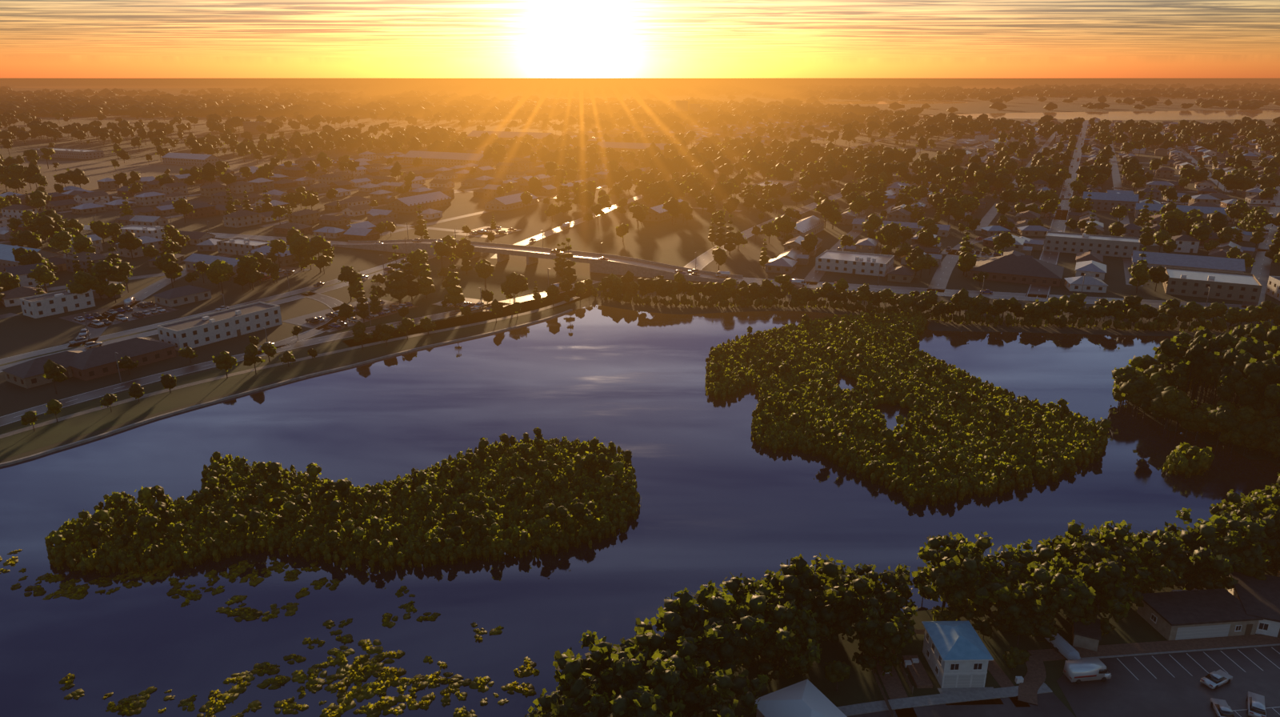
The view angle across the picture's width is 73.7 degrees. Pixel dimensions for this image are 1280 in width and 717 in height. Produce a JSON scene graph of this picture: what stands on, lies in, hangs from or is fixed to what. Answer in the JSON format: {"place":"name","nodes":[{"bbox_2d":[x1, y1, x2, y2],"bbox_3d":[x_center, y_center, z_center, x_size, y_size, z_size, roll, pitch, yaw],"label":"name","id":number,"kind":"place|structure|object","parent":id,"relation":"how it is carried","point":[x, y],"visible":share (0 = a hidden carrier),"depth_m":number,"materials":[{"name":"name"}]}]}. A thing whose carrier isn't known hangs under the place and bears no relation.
{"place":"outdoors","nodes":[
{"label":"outdoors","id":0,"kind":"place"},
{"bbox_2d":[14,84,267,87],"bbox_3d":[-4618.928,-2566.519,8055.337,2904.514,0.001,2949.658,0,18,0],"label":"field","id":1,"kind":"structure","parent":0,"point":[150,86],"depth_m":7809.07,"materials":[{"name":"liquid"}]},
{"bbox_2d":[0,116,310,129],"bbox_3d":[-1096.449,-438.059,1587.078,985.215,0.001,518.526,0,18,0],"label":"field","id":2,"kind":"structure","parent":0,"point":[202,122],"depth_m":1647.74,"materials":[{"name":"green plant"}]},
{"bbox_2d":[0,157,432,199],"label":"field","id":3,"kind":"structure","parent":0,"point":[95,172],"depth_m":784.29,"materials":[{"name":"green plant"}]},
{"bbox_2d":[84,454,594,562],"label":"island floor","id":4,"kind":"structure","parent":0,"point":[96,547],"depth_m":155.36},
{"bbox_2d":[47,427,632,559],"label":"island trees","id":5,"kind":"object","parent":4,"relation":"on","point":[98,522],"visible":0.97,"depth_m":160.50,"materials":[{"name":"green plant"}]},
{"bbox_2d":[44,437,641,575],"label":"island reeds","id":6,"kind":"object","parent":4,"relation":"on","point":[389,562],"visible":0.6,"depth_m":149.31,"materials":[{"name":"green plant"}]},
{"bbox_2d":[50,436,636,571],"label":"island scrub","id":7,"kind":"object","parent":4,"relation":"on","point":[404,518],"visible":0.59,"depth_m":159.91,"materials":[{"name":"green plant"}]},
{"bbox_2d":[0,304,1279,716],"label":"lake","id":8,"kind":"structure","parent":0,"point":[722,492],"depth_m":168.98,"materials":[{"name":"liquid"}]},
{"bbox_2d":[0,548,539,716],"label":"floating weed rafts","id":9,"kind":"object","parent":8,"relation":"on","point":[357,671],"visible":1,"depth_m":120.54,"materials":[{"name":"green plant"}]},
{"bbox_2d":[1168,442,1215,475],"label":"trees","id":10,"kind":"object","parent":8,"relation":"on","point":[1179,456],"visible":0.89,"depth_m":180.30,"materials":[{"name":"green plant"}]},
{"bbox_2d":[0,78,1279,467],"bbox_3d":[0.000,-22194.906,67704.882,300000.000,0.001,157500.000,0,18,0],"label":"ground","id":11,"kind":"structure","parent":0,"point":[21,333],"depth_m":494.96,"materials":[{"name":"green plant"}]},
{"bbox_2d":[59,300,178,327],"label":"parking lot","id":12,"kind":"structure","parent":11,"relation":"on","point":[126,314],"depth_m":303.89,"materials":[{"name":"grey asphalt"}]},
{"bbox_2d":[231,265,309,281],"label":"parking lot","id":13,"kind":"structure","parent":11,"relation":"on","point":[296,270],"depth_m":370.31,"materials":[{"name":"grey asphalt"}]},
{"bbox_2d":[0,288,592,459],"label":"grassy bank","id":14,"kind":"structure","parent":11,"relation":"on","point":[27,441],"depth_m":235.44,"materials":[{"name":"green plant"}]},
{"bbox_2d":[20,278,593,431],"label":"shoreline trees","id":15,"kind":"object","parent":11,"relation":"on","point":[223,359],"visible":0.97,"depth_m":251.06,"materials":[{"name":"green plant"}]},
{"bbox_2d":[281,297,416,331],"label":"parking lot","id":16,"kind":"structure","parent":11,"relation":"on","point":[300,321],"depth_m":297.85,"materials":[{"name":"grey asphalt"}]},
{"bbox_2d":[340,264,599,347],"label":"park grass","id":17,"kind":"structure","parent":11,"relation":"on","point":[471,281],"depth_m":333.29,"materials":[{"name":"green plant"}]},
{"bbox_2d":[432,297,511,311],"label":"parking lot","id":18,"kind":"structure","parent":11,"relation":"on","point":[470,300],"depth_m":317.88,"materials":[{"name":"grey asphalt"}]},
{"bbox_2d":[453,226,521,237],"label":"parking lot","id":19,"kind":"structure","parent":11,"relation":"on","point":[493,231],"depth_m":464.09,"materials":[{"name":"grey asphalt"}]},
{"bbox_2d":[356,210,736,321],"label":"trees","id":20,"kind":"object","parent":11,"relation":"on","point":[400,285],"visible":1,"depth_m":321.59,"materials":[{"name":"green plant"}]},
{"bbox_2d":[0,122,1260,319],"bbox_3d":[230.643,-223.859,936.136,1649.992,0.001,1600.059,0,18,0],"label":"town streets","id":21,"kind":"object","parent":11,"relation":"on","point":[989,217],"visible":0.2,"depth_m":604.72,"materials":[{"name":"grey asphalt"}]},
{"bbox_2d":[59,208,1210,381],"bbox_3d":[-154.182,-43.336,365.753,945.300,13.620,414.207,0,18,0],"label":"street lamp columns","id":22,"kind":"structure","parent":11,"relation":"on","point":[478,287],"depth_m":328.36,"materials":[{"name":"grey metal"}]},
{"bbox_2d":[0,100,1279,388],"bbox_3d":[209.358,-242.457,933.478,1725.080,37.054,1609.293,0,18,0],"label":"town buildings","id":23,"kind":"structure","parent":11,"relation":"on","point":[1219,272],"depth_m":475.87,"materials":[{"name":"grey concrete"}]},
{"bbox_2d":[0,172,1279,307],"bbox_3d":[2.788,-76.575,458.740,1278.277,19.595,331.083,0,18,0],"label":"town trees","id":24,"kind":"object","parent":11,"relation":"on","point":[954,202],"visible":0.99,"depth_m":431.90,"materials":[{"name":"green plant"}]},
{"bbox_2d":[0,128,1279,194],"bbox_3d":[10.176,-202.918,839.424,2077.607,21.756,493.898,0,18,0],"label":"town trees","id":25,"kind":"object","parent":11,"relation":"on","point":[836,163],"visible":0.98,"depth_m":764.51,"materials":[{"name":"green plant"}]},
{"bbox_2d":[0,82,1279,116],"bbox_3d":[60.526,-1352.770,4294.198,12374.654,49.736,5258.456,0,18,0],"label":"forest trees","id":26,"kind":"object","parent":11,"relation":"on","point":[287,102],"visible":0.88,"depth_m":2741.05,"materials":[{"name":"green plant"}]},
{"bbox_2d":[0,108,1279,144],"bbox_3d":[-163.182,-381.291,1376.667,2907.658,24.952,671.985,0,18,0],"label":"town trees","id":27,"kind":"object","parent":11,"relation":"on","point":[939,124],"visible":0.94,"depth_m":1257.09,"materials":[{"name":"green plant"}]},
{"bbox_2d":[528,215,751,267],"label":"park grass","id":28,"kind":"structure","parent":11,"relation":"on","point":[679,242],"depth_m":443.56,"materials":[{"name":"green plant"}]},
{"bbox_2d":[704,311,1107,506],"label":"marsh peninsula reeds","id":29,"kind":"object","parent":11,"relation":"on","point":[1097,453],"visible":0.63,"depth_m":185.62,"materials":[{"name":"green plant"}]},
{"bbox_2d":[708,308,1111,502],"bbox_3d":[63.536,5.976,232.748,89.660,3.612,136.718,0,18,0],"label":"island trees","id":30,"kind":"object","parent":11,"relation":"on","point":[1062,435],"visible":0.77,"depth_m":209.88,"materials":[{"name":"green plant"}]},
{"bbox_2d":[592,287,1278,334],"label":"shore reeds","id":31,"kind":"object","parent":11,"relation":"on","point":[1028,320],"visible":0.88,"depth_m":293.17,"materials":[{"name":"green plant"}]},
{"bbox_2d":[597,270,1279,330],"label":"shoreline trees","id":32,"kind":"object","parent":11,"relation":"on","point":[1132,308],"visible":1,"depth_m":295.38,"materials":[{"name":"green plant"}]},
{"bbox_2d":[940,248,1001,257],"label":"parking lot","id":33,"kind":"structure","parent":11,"relation":"on","point":[944,251],"depth_m":407.26,"materials":[{"name":"grey asphalt"}]},
{"bbox_2d":[1044,209,1071,219],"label":"parking lot","id":34,"kind":"structure","parent":11,"relation":"on","point":[1045,218],"depth_m":517.59,"materials":[{"name":"grey asphalt"}]},
{"bbox_2d":[1163,448,1208,478],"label":"shrubs","id":35,"kind":"object","parent":11,"relation":"on","point":[1174,468],"visible":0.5,"depth_m":180.72,"materials":[{"name":"green plant"}]},
{"bbox_2d":[1186,445,1199,460],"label":"islet trees","id":36,"kind":"object","parent":11,"relation":"on","point":[1193,451],"visible":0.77,"depth_m":180.56,"materials":[{"name":"green plant"}]},
{"bbox_2d":[1111,354,1279,462],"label":"bank trees","id":37,"kind":"object","parent":11,"relation":"on","point":[1138,383],"visible":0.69,"depth_m":198.86,"materials":[{"name":"green plant"}]},
{"bbox_2d":[0,120,1279,466],"bbox_3d":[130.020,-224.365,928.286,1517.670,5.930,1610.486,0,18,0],"label":"roads","id":38,"kind":"structure","parent":0,"point":[651,269],"depth_m":338.23,"materials":[{"name":"grey asphalt"}]},
{"bbox_2d":[68,133,1279,347],"bbox_3d":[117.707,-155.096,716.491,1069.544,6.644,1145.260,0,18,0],"label":"town vehicles","id":39,"kind":"object","parent":38,"relation":"on","point":[392,308],"visible":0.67,"depth_m":311.47,"materials":[{"name":"paint"}]},
{"bbox_2d":[0,0,1279,78],"label":"sky","id":40,"kind":"structure","parent":0,"point":[39,38],"materials":[{"name":"orange"}]},
{"bbox_2d":[586,138,789,146],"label":"field","id":41,"kind":"structure","parent":0,"point":[694,142],"depth_m":1101.86,"materials":[{"name":"green plant"}]},
{"bbox_2d":[824,100,967,103],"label":"field","id":42,"kind":"structure","parent":0,"point":[898,102],"depth_m":2850.87,"materials":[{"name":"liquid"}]},
{"bbox_2d":[812,372,1035,497],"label":"marsh floor","id":43,"kind":"structure","parent":0,"point":[898,404],"depth_m":217.51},
{"bbox_2d":[695,570,1278,716],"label":"lawn","id":44,"kind":"structure","parent":0,"point":[858,686],"depth_m":123.13,"materials":[{"name":"green plant"}]},
{"bbox_2d":[561,542,1188,703],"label":"shore understorey","id":45,"kind":"object","parent":44,"relation":"on","point":[909,594],"depth_m":134.48,"materials":[{"name":"green plant"}]},
{"bbox_2d":[524,472,1279,716],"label":"shoreline trees","id":46,"kind":"object","parent":44,"relation":"on","point":[691,659],"visible":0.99,"depth_m":123.39,"materials":[{"name":"green plant"}]},
{"bbox_2d":[755,569,1279,716],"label":"lake house and car park","id":47,"kind":"structure","parent":44,"relation":"on","point":[1204,632],"depth_m":119.34,"materials":[{"name":"grey asphalt"}]},
{"bbox_2d":[1063,657,1266,716],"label":"parked vehicles","id":48,"kind":"object","parent":47,"relation":"on","point":[1077,671],"visible":1,"depth_m":118.03,"materials":[{"name":"paint"}]},
{"bbox_2d":[823,557,1271,691],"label":"yard trees","id":49,"kind":"object","parent":44,"relation":"on","point":[837,671],"visible":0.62,"depth_m":122.79,"materials":[{"name":"green plant"}]},
{"bbox_2d":[961,84,1022,89],"bbox_3d":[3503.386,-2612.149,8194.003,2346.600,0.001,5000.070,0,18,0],"label":"field","id":50,"kind":"structure","parent":0,"point":[994,86],"depth_m":7809.07,"materials":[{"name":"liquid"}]},
{"bbox_2d":[928,109,1279,119],"bbox_3d":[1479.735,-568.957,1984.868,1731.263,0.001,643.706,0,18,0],"label":"field","id":51,"kind":"structure","parent":0,"point":[1194,115],"depth_m":1890.56,"materials":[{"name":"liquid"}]},
{"bbox_2d":[1126,384,1279,467],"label":"bank","id":52,"kind":"structure","parent":0,"point":[1210,440],"depth_m":200.69,"materials":[{"name":"brown soil"}]},
{"bbox_2d":[1152,322,1279,449],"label":"trees","id":53,"kind":"object","parent":52,"relation":"on","point":[1242,362],"visible":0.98,"depth_m":205.53,"materials":[{"name":"green plant"}]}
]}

